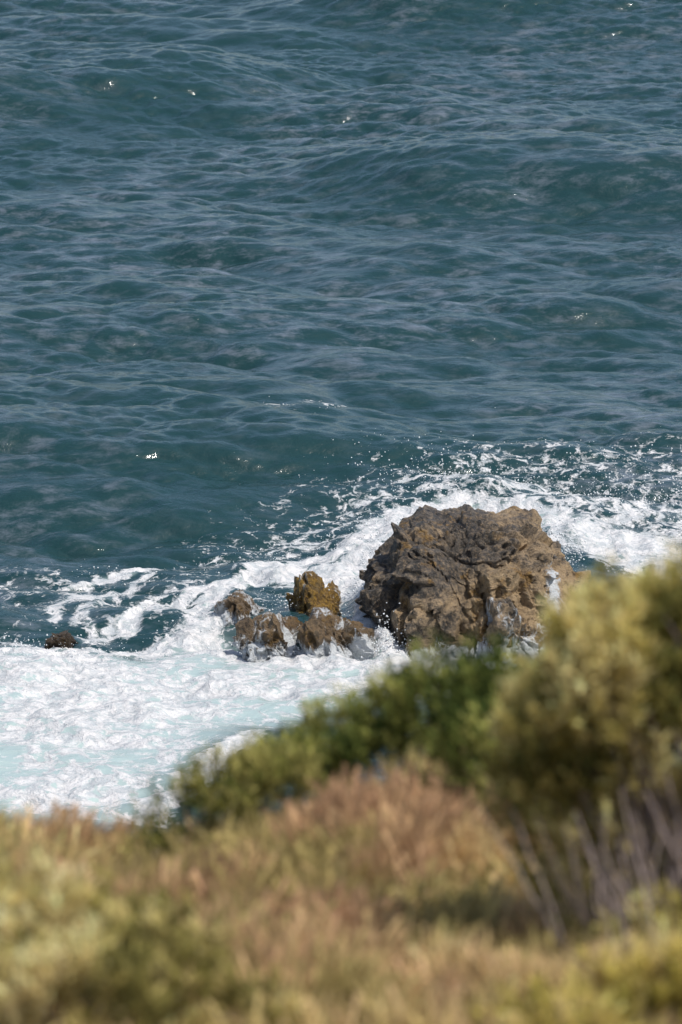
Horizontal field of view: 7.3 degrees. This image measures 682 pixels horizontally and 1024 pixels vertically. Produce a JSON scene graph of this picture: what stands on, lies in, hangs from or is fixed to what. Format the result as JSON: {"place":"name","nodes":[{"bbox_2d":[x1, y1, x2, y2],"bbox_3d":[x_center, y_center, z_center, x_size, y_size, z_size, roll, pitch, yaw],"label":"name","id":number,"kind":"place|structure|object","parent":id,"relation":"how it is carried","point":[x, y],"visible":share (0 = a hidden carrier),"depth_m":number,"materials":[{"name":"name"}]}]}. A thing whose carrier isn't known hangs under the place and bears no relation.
{"place":"outdoors","nodes":[
{"label":"outdoors","id":0,"kind":"place"},
{"bbox_2d":[0,0,681,842],"bbox_3d":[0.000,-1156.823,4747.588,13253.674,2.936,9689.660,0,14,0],"label":"ocean water","id":1,"kind":"structure","parent":0,"point":[434,230],"depth_m":127.63,"materials":[{"name":"blue liquid"}]},
{"bbox_2d":[44,630,77,648],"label":"coastal rock","id":2,"kind":"object","parent":1,"relation":"in","point":[60,639],"visible":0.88,"depth_m":101.43,"materials":[{"name":"stone"}]},
{"bbox_2d":[213,590,266,626],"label":"coastal rock","id":3,"kind":"object","parent":1,"relation":"in","point":[236,606],"visible":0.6,"depth_m":102.71,"materials":[{"name":"brown stone"}]},
{"bbox_2d":[232,612,302,661],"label":"coastal rock","id":4,"kind":"object","parent":1,"relation":"in","point":[265,636],"visible":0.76,"depth_m":100.80,"materials":[{"name":"brown stone"}]},
{"bbox_2d":[286,571,344,615],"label":"coastal rock","id":5,"kind":"object","parent":1,"relation":"in","point":[311,591],"visible":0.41,"depth_m":102.50,"materials":[{"name":"brown stone"}]},
{"bbox_2d":[297,607,374,660],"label":"coastal rock","id":6,"kind":"object","parent":1,"relation":"in","point":[323,631],"visible":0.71,"depth_m":100.62,"materials":[{"name":"brown stone"}]},
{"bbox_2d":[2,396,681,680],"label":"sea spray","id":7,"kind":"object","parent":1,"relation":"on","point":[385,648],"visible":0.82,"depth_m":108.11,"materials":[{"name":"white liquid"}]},
{"bbox_2d":[354,504,590,664],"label":"coastal rock","id":8,"kind":"object","parent":1,"relation":"in","point":[449,571],"visible":0.55,"depth_m":101.35,"materials":[{"name":"brown stone"}]},
{"bbox_2d":[475,596,546,660],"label":"coastal rock","id":9,"kind":"object","parent":1,"relation":"in","point":[504,614],"visible":0.38,"depth_m":100.56,"materials":[{"name":"stone"}]},
{"bbox_2d":[0,744,681,1023],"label":"hillside terrain","id":10,"kind":"structure","parent":0,"point":[466,879],"depth_m":23.00,"materials":[{"name":"beige plant"}]},
{"bbox_2d":[0,839,323,1023],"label":"olive shrub","id":11,"kind":"object","parent":10,"relation":"on","point":[112,954],"visible":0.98,"depth_m":18.22,"materials":[{"name":"green plant"}]},
{"bbox_2d":[119,729,341,866],"bbox_3d":[-0.591,1.511,25.568,1.137,0.876,0.783,-8,16,-30],"label":"green shrub","id":12,"kind":"object","parent":10,"relation":"on","point":[249,779],"visible":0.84,"depth_m":25.45,"materials":[{"name":"green plant"}]},
{"bbox_2d":[239,627,661,826],"bbox_3d":[0.907,1.214,25.009,1.843,1.610,3.521,-6,15,-24],"label":"dark green shrub","id":13,"kind":"object","parent":10,"relation":"on","point":[468,684],"visible":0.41,"depth_m":25.73,"materials":[{"name":"green plant"}]},
{"bbox_2d":[465,924,681,1023],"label":"olive shrub","id":14,"kind":"object","parent":10,"relation":"on","point":[640,974],"visible":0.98,"depth_m":18.14,"materials":[{"name":"green plant"}]},
{"bbox_2d":[473,536,681,960],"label":"coastal shrub","id":15,"kind":"object","parent":10,"relation":"on","point":[592,700],"visible":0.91,"depth_m":20.87,"materials":[{"name":"green plant"}]}
]}

